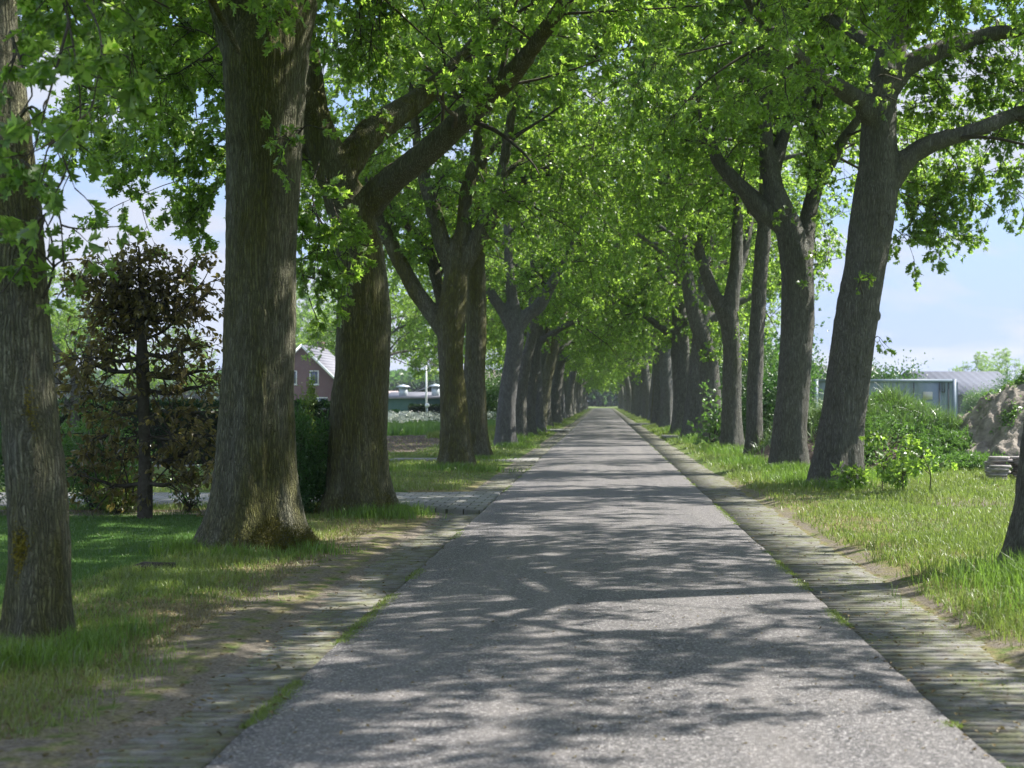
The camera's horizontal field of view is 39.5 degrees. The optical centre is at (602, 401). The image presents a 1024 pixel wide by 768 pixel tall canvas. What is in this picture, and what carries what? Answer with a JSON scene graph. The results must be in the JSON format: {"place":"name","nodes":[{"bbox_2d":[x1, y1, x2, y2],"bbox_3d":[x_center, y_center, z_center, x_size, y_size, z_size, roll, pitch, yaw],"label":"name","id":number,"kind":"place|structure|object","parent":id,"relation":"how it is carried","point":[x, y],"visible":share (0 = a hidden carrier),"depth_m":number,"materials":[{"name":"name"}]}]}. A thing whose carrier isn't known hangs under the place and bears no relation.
{"place":"outdoors","nodes":[
{"label":"outdoors","id":0,"kind":"place"},
{"bbox_2d":[0,510,306,611],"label":"lawn grass","id":1,"kind":"structure","parent":0,"point":[78,574],"depth_m":16.69,"materials":[{"name":"plant"}]},
{"bbox_2d":[0,491,501,513],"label":"driveway","id":2,"kind":"structure","parent":0,"point":[474,502],"depth_m":23.67,"materials":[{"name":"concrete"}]},
{"bbox_2d":[387,419,495,435],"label":"meadow grass","id":3,"kind":"structure","parent":0,"point":[395,430],"depth_m":67.69,"materials":[{"name":"green plant"}]},
{"bbox_2d":[387,411,496,434],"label":"cow parsley","id":4,"kind":"object","parent":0,"point":[416,416],"depth_m":70.69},
{"bbox_2d":[390,457,538,461],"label":"driveway","id":5,"kind":"structure","parent":0,"point":[516,459],"depth_m":39.87,"materials":[{"name":"concrete"}]},
{"bbox_2d":[0,406,1023,767],"bbox_3d":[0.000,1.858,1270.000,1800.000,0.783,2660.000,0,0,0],"label":"ground","id":6,"kind":"structure","parent":0,"point":[238,636],"depth_m":11.08,"materials":[{"name":"soil"}]},
{"bbox_2d":[0,421,6,511],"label":"garden shrub","id":7,"kind":"object","parent":6,"relation":"on","point":[2,474],"visible":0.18,"depth_m":20.56,"materials":[{"name":"green plant"}]},
{"bbox_2d":[47,270,80,371],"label":"tree","id":8,"kind":"object","parent":6,"relation":"on","point":[58,312],"visible":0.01,"depth_m":91.23,"materials":[{"name":"green plant"}]},
{"bbox_2d":[53,302,111,480],"bbox_3d":[-10.833,-0.158,28.611,1.898,3.636,1.409,0,0,0],"label":"tree","id":9,"kind":"object","parent":6,"relation":"on","point":[59,381],"visible":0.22,"depth_m":28.45,"materials":[{"name":"green plant"}]},
{"bbox_2d":[47,267,134,406],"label":"tree","id":10,"kind":"object","parent":6,"relation":"on","point":[58,322],"visible":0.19,"depth_m":65.78,"materials":[{"name":"green plant"}]},
{"bbox_2d":[47,260,163,394],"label":"tree","id":11,"kind":"object","parent":6,"relation":"on","point":[88,336],"visible":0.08,"depth_m":77.80,"materials":[{"name":"green plant"}]},
{"bbox_2d":[60,386,156,510],"bbox_3d":[-7.605,0.689,21.108,2.060,1.899,1.368,0,0,0],"label":"garden shrub","id":12,"kind":"object","parent":6,"relation":"on","point":[80,487],"visible":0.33,"depth_m":20.94,"materials":[{"name":"green plant"}]},
{"bbox_2d":[90,470,160,513],"bbox_3d":[-6.909,1.319,20.510,1.005,0.650,0.694,0,0,0],"label":"garden shrub","id":13,"kind":"object","parent":6,"relation":"on","point":[117,502],"visible":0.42,"depth_m":20.46,"materials":[{"name":"green plant"}]},
{"bbox_2d":[0,0,262,640],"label":"oak tree","id":14,"kind":"object","parent":6,"relation":"on","point":[37,594],"visible":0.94,"depth_m":9.61,"materials":[{"name":"green plant"}]},
{"bbox_2d":[53,231,224,518],"bbox_3d":[-6.335,-0.302,19.563,3.201,4.207,1.690,0,0,0],"label":"copper beech","id":15,"kind":"object","parent":6,"relation":"on","point":[139,307],"visible":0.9,"depth_m":19.48,"materials":[{"name":"brown plant"}]},
{"bbox_2d":[131,561,175,569],"bbox_3d":[-4.322,1.604,13.688,0.458,0.114,0.135,0,0,0],"label":"fallen branch","id":16,"kind":"object","parent":6,"relation":"on","point":[145,563],"visible":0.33,"depth_m":13.68,"materials":[{"name":"wood"}]},
{"bbox_2d":[0,397,330,464],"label":"garden hedge","id":17,"kind":"object","parent":6,"relation":"on","point":[156,430],"visible":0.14,"depth_m":36.32,"materials":[{"name":"green plant"}]},
{"bbox_2d":[125,319,220,408],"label":"tree","id":18,"kind":"object","parent":6,"relation":"on","point":[169,350],"visible":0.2,"depth_m":83.93,"materials":[{"name":"green plant"}]},
{"bbox_2d":[168,462,206,511],"bbox_3d":[-6.011,1.245,20.622,0.558,0.737,0.370,0,0,0],"label":"bare stem shrub","id":19,"kind":"object","parent":6,"relation":"on","point":[190,504],"visible":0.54,"depth_m":20.57,"materials":[{"name":"green plant"}]},
{"bbox_2d":[61,369,438,408],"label":"distant wood","id":20,"kind":"object","parent":6,"relation":"on","point":[398,377],"visible":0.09,"depth_m":293.39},
{"bbox_2d":[19,0,568,554],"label":"oak tree","id":21,"kind":"object","parent":6,"relation":"on","point":[255,498],"visible":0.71,"depth_m":15.49,"materials":[{"name":"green plant"}]},
{"bbox_2d":[298,364,318,463],"bbox_3d":[-7.486,0.361,36.204,0.639,2.707,0.644,0,0,0],"label":"clipped ball bush","id":22,"kind":"object","parent":6,"relation":"on","point":[311,395],"visible":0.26,"depth_m":36.16,"materials":[{"name":"green plant"}]},
{"bbox_2d":[294,394,330,512],"bbox_3d":[-4.426,0.789,20.446,1.144,1.807,1.155,0,0,32],"label":"laurel bush","id":23,"kind":"object","parent":6,"relation":"on","point":[310,476],"visible":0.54,"depth_m":20.33,"materials":[{"name":"green plant"}]},
{"bbox_2d":[294,342,334,408],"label":"brick house","id":24,"kind":"structure","parent":6,"relation":"on","point":[323,367],"depth_m":150.00,"materials":[{"name":"brown brick"}]},
{"bbox_2d":[296,294,335,355],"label":"tree","id":25,"kind":"object","parent":6,"relation":"on","point":[314,314],"visible":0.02,"depth_m":187.12,"materials":[{"name":"green plant"}]},
{"bbox_2d":[296,280,337,354],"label":"tree","id":26,"kind":"object","parent":6,"relation":"on","point":[300,316],"visible":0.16,"depth_m":177.81,"materials":[{"name":"green plant"}]},
{"bbox_2d":[95,408,594,767],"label":"slat strip","id":27,"kind":"object","parent":6,"relation":"on","point":[200,731],"visible":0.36,"depth_m":9.02,"materials":[{"name":"concrete"}]},
{"bbox_2d":[26,0,729,513],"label":"oak tree","id":28,"kind":"object","parent":6,"relation":"on","point":[352,256],"visible":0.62,"depth_m":20.36,"materials":[{"name":"green plant"}]},
{"bbox_2d":[296,235,465,378],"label":"tree","id":29,"kind":"object","parent":6,"relation":"on","point":[408,305],"visible":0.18,"depth_m":82.35,"materials":[{"name":"green plant"}]},
{"bbox_2d":[388,384,439,419],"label":"green shed","id":30,"kind":"structure","parent":6,"relation":"on","point":[402,399],"depth_m":118.00,"materials":[{"name":"grey metal"}]},
{"bbox_2d":[194,0,662,456],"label":"oak tree","id":31,"kind":"object","parent":6,"relation":"on","point":[475,348],"visible":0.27,"depth_m":40.69,"materials":[{"name":"green plant"}]},
{"bbox_2d":[390,254,506,367],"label":"tree","id":32,"kind":"object","parent":6,"relation":"on","point":[427,330],"visible":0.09,"depth_m":95.26,"materials":[{"name":"green plant"}]},
{"bbox_2d":[400,326,496,382],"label":"tree","id":33,"kind":"object","parent":6,"relation":"on","point":[434,365],"visible":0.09,"depth_m":149.30,"materials":[{"name":"green plant"}]},
{"bbox_2d":[407,403,494,420],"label":"hedge","id":34,"kind":"object","parent":6,"relation":"on","point":[415,407],"visible":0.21,"depth_m":117.25,"materials":[{"name":"green plant"}]},
{"bbox_2d":[298,7,655,446],"bbox_3d":[-4.247,-6.783,50.990,12.400,17.660,10.415,0,0,0],"label":"oak tree","id":35,"kind":"object","parent":6,"relation":"on","point":[515,318],"visible":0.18,"depth_m":50.75,"materials":[{"name":"green plant"}]},
{"bbox_2d":[485,363,500,420],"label":"tall shrub","id":36,"kind":"object","parent":6,"relation":"on","point":[493,391],"visible":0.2,"depth_m":102.96,"materials":[{"name":"green plant"}]},
{"bbox_2d":[224,0,785,467],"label":"oak tree","id":37,"kind":"object","parent":6,"relation":"on","point":[454,254],"visible":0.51,"depth_m":33.81,"materials":[{"name":"green plant"}]},
{"bbox_2d":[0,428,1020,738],"bbox_3d":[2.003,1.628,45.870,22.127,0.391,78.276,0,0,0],"label":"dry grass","id":38,"kind":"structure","parent":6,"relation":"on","point":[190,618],"depth_m":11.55,"materials":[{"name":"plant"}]},
{"bbox_2d":[0,460,1023,759],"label":"leaf litter","id":39,"kind":"object","parent":6,"relation":"on","point":[544,672],"visible":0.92,"depth_m":8.41,"materials":[{"name":"plant"}]},
{"bbox_2d":[383,86,672,437],"bbox_3d":[-3.102,-7.160,60.523,12.000,18.365,11.393,0,0,28],"label":"oak tree","id":40,"kind":"object","parent":6,"relation":"on","point":[523,378],"visible":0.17,"depth_m":58.58,"materials":[{"name":"green plant"}]},
{"bbox_2d":[404,141,672,431],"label":"oak tree","id":41,"kind":"object","parent":6,"relation":"on","point":[539,418],"visible":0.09,"depth_m":73.26,"materials":[{"name":"green plant"}]},
{"bbox_2d":[399,116,680,434],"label":"oak tree","id":42,"kind":"object","parent":6,"relation":"on","point":[533,380],"visible":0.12,"depth_m":67.13,"materials":[{"name":"green plant"}]},
{"bbox_2d":[424,191,656,426],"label":"oak tree","id":43,"kind":"object","parent":6,"relation":"on","point":[549,368],"visible":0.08,"depth_m":81.69,"materials":[{"name":"green plant"}]},
{"bbox_2d":[487,300,595,420],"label":"oak tree","id":44,"kind":"object","parent":6,"relation":"on","point":[587,364],"visible":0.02,"depth_m":112.59,"materials":[{"name":"green plant"}]},
{"bbox_2d":[485,348,615,378],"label":"oak tree","id":45,"kind":"object","parent":6,"relation":"on","point":[492,368],"visible":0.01,"depth_m":116.56,"materials":[{"name":"green plant"}]},
{"bbox_2d":[486,214,618,426],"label":"oak tree","id":46,"kind":"object","parent":6,"relation":"on","point":[549,414],"visible":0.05,"depth_m":90.14,"materials":[{"name":"green plant"}]},
{"bbox_2d":[464,206,649,399],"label":"oak tree","id":47,"kind":"object","parent":6,"relation":"on","point":[574,351],"visible":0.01,"depth_m":94.77,"materials":[{"name":"green plant"}]},
{"bbox_2d":[485,348,641,415],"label":"oak tree","id":48,"kind":"object","parent":6,"relation":"on","point":[572,378],"visible":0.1,"depth_m":142.51,"materials":[{"name":"green plant"}]},
{"bbox_2d":[501,358,628,403],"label":"oak tree","id":49,"kind":"object","parent":6,"relation":"on","point":[603,380],"visible":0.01,"depth_m":161.93,"materials":[{"name":"green plant"}]},
{"bbox_2d":[496,355,635,417],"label":"oak tree","id":50,"kind":"object","parent":6,"relation":"on","point":[566,398],"visible":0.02,"depth_m":135.33,"materials":[{"name":"brown plant"}]},
{"bbox_2d":[490,234,642,422],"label":"oak tree","id":51,"kind":"object","parent":6,"relation":"on","point":[557,383],"visible":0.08,"depth_m":104.07,"materials":[{"name":"green plant"}]},
{"bbox_2d":[525,306,614,418],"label":"oak tree","id":52,"kind":"object","parent":6,"relation":"on","point":[563,411],"visible":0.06,"depth_m":128.07,"materials":[{"name":"green plant"}]},
{"bbox_2d":[579,373,613,411],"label":"oak tree","id":53,"kind":"object","parent":6,"relation":"on","point":[594,377],"visible":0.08,"depth_m":201.95,"materials":[{"name":"green plant"}]},
{"bbox_2d":[573,366,623,413],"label":"oak tree","id":54,"kind":"object","parent":6,"relation":"on","point":[581,381],"visible":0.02,"depth_m":173.49,"materials":[{"name":"green plant"}]},
{"bbox_2d":[583,381,617,407],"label":"oak tree","id":55,"kind":"object","parent":6,"relation":"on","point":[584,391],"visible":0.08,"depth_m":264.19,"materials":[{"name":"green plant"}]},
{"bbox_2d":[588,386,617,406],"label":"distant wood","id":56,"kind":"object","parent":6,"relation":"on","point":[596,398],"visible":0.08,"depth_m":433.59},
{"bbox_2d":[577,370,631,412],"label":"oak tree","id":57,"kind":"object","parent":6,"relation":"on","point":[627,385],"visible":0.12,"depth_m":189.80,"materials":[{"name":"brown plant"}]},
{"bbox_2d":[585,379,624,409],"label":"oak tree","id":58,"kind":"object","parent":6,"relation":"on","point":[622,394],"visible":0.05,"depth_m":250.84,"materials":[{"name":"green plant"}]},
{"bbox_2d":[586,376,625,409],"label":"oak tree","id":59,"kind":"object","parent":6,"relation":"on","point":[624,389],"visible":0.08,"depth_m":235.92,"materials":[{"name":"green plant"}]},
{"bbox_2d":[586,367,630,389],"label":"oak tree","id":60,"kind":"object","parent":6,"relation":"on","point":[596,382],"visible":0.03,"depth_m":171.76,"materials":[{"name":"green plant"}]},
{"bbox_2d":[582,359,651,415],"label":"oak tree","id":61,"kind":"object","parent":6,"relation":"on","point":[637,397],"visible":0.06,"depth_m":151.89,"materials":[{"name":"brown plant"}]},
{"bbox_2d":[584,356,652,415],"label":"oak tree","id":62,"kind":"object","parent":6,"relation":"on","point":[639,411],"visible":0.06,"depth_m":143.05,"materials":[{"name":"brown plant"}]},
{"bbox_2d":[602,366,635,414],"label":"oak tree","id":63,"kind":"object","parent":6,"relation":"on","point":[633,384],"visible":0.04,"depth_m":166.30,"materials":[{"name":"brown plant"}]},
{"bbox_2d":[587,329,652,418],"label":"oak tree","id":64,"kind":"object","parent":6,"relation":"on","point":[646,381],"visible":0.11,"depth_m":121.74,"materials":[{"name":"green plant"}]},
{"bbox_2d":[598,358,652,387],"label":"oak tree","id":65,"kind":"object","parent":6,"relation":"on","point":[603,386],"visible":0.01,"depth_m":156.48,"materials":[{"name":"green plant"}]},
{"bbox_2d":[614,353,651,417],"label":"oak tree","id":66,"kind":"object","parent":6,"relation":"on","point":[649,362],"visible":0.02,"depth_m":128.98,"materials":[{"name":"green plant"}]},
{"bbox_2d":[622,317,655,419],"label":"oak tree","id":67,"kind":"object","parent":6,"relation":"on","point":[651,387],"visible":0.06,"depth_m":113.39,"materials":[{"name":"green plant"}]},
{"bbox_2d":[264,0,1023,568],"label":"oak tree","id":68,"kind":"object","parent":6,"relation":"on","point":[876,36],"visible":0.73,"depth_m":17.11,"materials":[{"name":"green plant"}]},
{"bbox_2d":[539,141,780,433],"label":"oak tree","id":69,"kind":"object","parent":6,"relation":"on","point":[680,356],"visible":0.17,"depth_m":67.94,"materials":[{"name":"green plant"}]},
{"bbox_2d":[559,217,771,421],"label":"oak tree","id":70,"kind":"object","parent":6,"relation":"on","point":[596,360],"visible":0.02,"depth_m":101.94,"materials":[{"name":"green plant"}]},
{"bbox_2d":[579,212,777,427],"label":"oak tree","id":71,"kind":"object","parent":6,"relation":"on","point":[666,381],"visible":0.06,"depth_m":83.06,"materials":[{"name":"green plant"}]},
{"bbox_2d":[613,229,748,422],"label":"oak tree","id":72,"kind":"object","parent":6,"relation":"on","point":[656,405],"visible":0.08,"depth_m":99.42,"materials":[{"name":"green plant"}]},
{"bbox_2d":[516,0,846,441],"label":"oak tree","id":73,"kind":"object","parent":6,"relation":"on","point":[707,358],"visible":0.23,"depth_m":53.80,"materials":[{"name":"green plant"}]},
{"bbox_2d":[587,209,780,424],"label":"oak tree","id":74,"kind":"object","parent":6,"relation":"on","point":[721,348],"visible":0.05,"depth_m":91.61,"materials":[{"name":"green plant"}]},
{"bbox_2d":[399,0,986,468],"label":"oak tree","id":75,"kind":"object","parent":6,"relation":"on","point":[773,208],"visible":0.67,"depth_m":32.73,"materials":[{"name":"green plant"}]},
{"bbox_2d":[582,213,819,362],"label":"oak tree","id":76,"kind":"object","parent":6,"relation":"on","point":[667,341],"visible":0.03,"depth_m":74.95,"materials":[{"name":"green plant"}]},
{"bbox_2d":[684,380,721,446],"bbox_3d":[3.812,0.487,48.639,1.483,2.470,1.630,0,0,37],"label":"young maple","id":77,"kind":"object","parent":6,"relation":"on","point":[712,430],"visible":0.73,"depth_m":48.51,"materials":[{"name":"green plant"}]},
{"bbox_2d":[544,0,872,447],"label":"oak tree","id":78,"kind":"object","parent":6,"relation":"on","point":[726,308],"visible":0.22,"depth_m":44.82,"materials":[{"name":"green plant"}]},
{"bbox_2d":[535,52,901,436],"bbox_3d":[4.535,-7.218,63.349,13.395,18.506,15.979,0,0,-45],"label":"oak tree","id":79,"kind":"object","parent":6,"relation":"on","point":[692,408],"visible":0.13,"depth_m":62.01,"materials":[{"name":"green plant"}]},
{"bbox_2d":[526,0,991,454],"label":"oak tree","id":80,"kind":"object","parent":6,"relation":"on","point":[711,187],"visible":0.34,"depth_m":38.92,"materials":[{"name":"green plant"}]},
{"bbox_2d":[720,332,826,434],"bbox_3d":[7.258,-0.840,62.008,6.008,5.158,5.280,0,0,0],"label":"tall shrub","id":81,"kind":"object","parent":6,"relation":"on","point":[745,367],"visible":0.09,"depth_m":61.08,"materials":[{"name":"green plant"}]},
{"bbox_2d":[719,308,829,421],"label":"tall shrub","id":82,"kind":"object","parent":6,"relation":"on","point":[776,345],"visible":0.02,"depth_m":73.89,"materials":[{"name":"green plant"}]},
{"bbox_2d":[741,342,823,443],"bbox_3d":[6.133,-0.181,49.882,3.277,3.796,3.870,0,0,-7],"label":"tall shrub","id":83,"kind":"object","parent":6,"relation":"on","point":[768,401],"visible":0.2,"depth_m":49.80,"materials":[{"name":"green plant"}]},
{"bbox_2d":[611,408,1023,767],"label":"slat strip","id":84,"kind":"object","parent":6,"relation":"on","point":[984,719],"visible":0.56,"depth_m":10.36,"materials":[{"name":"concrete"}]},
{"bbox_2d":[811,347,828,379],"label":"tall shrub","id":85,"kind":"object","parent":6,"relation":"on","point":[823,377],"depth_m":69.78,"materials":[{"name":"green plant"}]},
{"bbox_2d":[632,0,1023,486],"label":"oak tree","id":86,"kind":"object","parent":6,"relation":"on","point":[886,166],"visible":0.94,"depth_m":26.79,"materials":[{"name":"green plant"}]},
{"bbox_2d":[754,424,929,468],"bbox_3d":[7.200,0.912,37.200,8.750,1.573,9.000,0,0,0],"label":"soil mound","id":87,"kind":"object","parent":6,"relation":"on","point":[767,448],"visible":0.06,"depth_m":34.98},
{"bbox_2d":[829,460,870,491],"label":"oak sapling","id":88,"kind":"object","parent":6,"relation":"on","point":[849,471],"visible":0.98,"depth_m":25.53,"materials":[{"name":"green plant"}]},
{"bbox_2d":[810,379,957,417],"bbox_3d":[12.157,0.355,62.210,6.151,2.590,2.480,0,0,0],"label":"shipping container","id":89,"kind":"object","parent":6,"relation":"on","point":[946,388],"visible":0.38,"depth_m":61.02,"materials":[{"name":"metal"}]},
{"bbox_2d":[871,358,901,378],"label":"tall shrub","id":90,"kind":"object","parent":6,"relation":"on","point":[883,373],"visible":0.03,"depth_m":70.49,"materials":[{"name":"green plant"}]},
{"bbox_2d":[859,427,919,490],"bbox_3d":[5.140,1.040,25.580,0.916,1.163,1.062,0,0,-24],"label":"oak sapling","id":91,"kind":"object","parent":6,"relation":"on","point":[888,463],"visible":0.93,"depth_m":25.58,"materials":[{"name":"green plant"}]},
{"bbox_2d":[871,349,933,378],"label":"tall shrub","id":92,"kind":"object","parent":6,"relation":"on","point":[893,375],"visible":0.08,"depth_m":70.07,"materials":[{"name":"green plant"}]},
{"bbox_2d":[883,455,924,490],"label":"oak sapling","id":93,"kind":"object","parent":6,"relation":"on","point":[902,474],"visible":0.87,"depth_m":24.77,"materials":[{"name":"green plant"}]},
{"bbox_2d":[807,370,1023,471],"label":"bush","id":94,"kind":"object","parent":6,"relation":"on","point":[932,443],"visible":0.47,"depth_m":34.50,"materials":[{"name":"green plant"}]},
{"bbox_2d":[899,436,957,489],"bbox_3d":[5.605,1.110,24.524,0.950,1.008,1.054,0,0,24],"label":"oak sapling","id":95,"kind":"object","parent":6,"relation":"on","point":[918,463],"visible":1,"depth_m":24.53,"materials":[{"name":"green plant"}]},
{"bbox_2d":[898,371,1010,413],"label":"long barn","id":96,"kind":"structure","parent":6,"relation":"on","point":[970,380],"depth_m":185.22,"materials":[{"name":"grey corrugated metal"}]},
{"bbox_2d":[948,351,994,370],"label":"tree","id":97,"kind":"object","parent":6,"relation":"on","point":[983,368],"visible":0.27,"depth_m":261.81,"materials":[{"name":"green plant"}]},
{"bbox_2d":[959,385,995,414],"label":"tall shrub","id":98,"kind":"object","parent":6,"relation":"on","point":[969,402],"visible":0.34,"depth_m":127.48,"materials":[{"name":"green plant"}]},
{"bbox_2d":[957,379,1023,470],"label":"sand mound","id":99,"kind":"object","parent":6,"relation":"on","point":[1007,441],"visible":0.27,"depth_m":34.48,"materials":[{"name":"sand"}]},
{"bbox_2d":[986,348,1023,378],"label":"tree","id":100,"kind":"object","parent":6,"relation":"on","point":[1005,357],"visible":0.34,"depth_m":269.66,"materials":[{"name":"green plant"}]},
{"bbox_2d":[992,365,1019,389],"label":"tall shrub","id":101,"kind":"object","parent":6,"relation":"on","point":[1004,380],"visible":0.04,"depth_m":134.26,"materials":[{"name":"green plant"}]},
{"bbox_2d":[0,408,1023,741],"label":"verge grass","id":102,"kind":"structure","parent":0,"point":[178,574],"depth_m":14.67,"materials":[{"name":"plant"}]},
{"bbox_2d":[0,425,1023,680],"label":"tall grass","id":103,"kind":"structure","parent":0,"point":[794,477],"depth_m":12.98,"materials":[{"name":"plant"}]},
{"bbox_2d":[18,0,1023,379],"label":"sky","id":104,"kind":"structure","parent":0,"point":[978,305],"materials":[{"name":"blue"}]},
{"bbox_2d":[82,428,1023,767],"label":"joint grass","id":105,"kind":"structure","parent":0,"point":[374,610],"depth_m":10.46,"materials":[{"name":"plant"}]},
{"bbox_2d":[205,408,1004,767],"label":"road","id":106,"kind":"structure","parent":0,"point":[581,640],"depth_m":8.97,"materials":[{"name":"asphalt"}]},
{"bbox_2d":[740,379,974,458],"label":"mound grass","id":107,"kind":"structure","parent":0,"point":[900,397],"depth_m":36.07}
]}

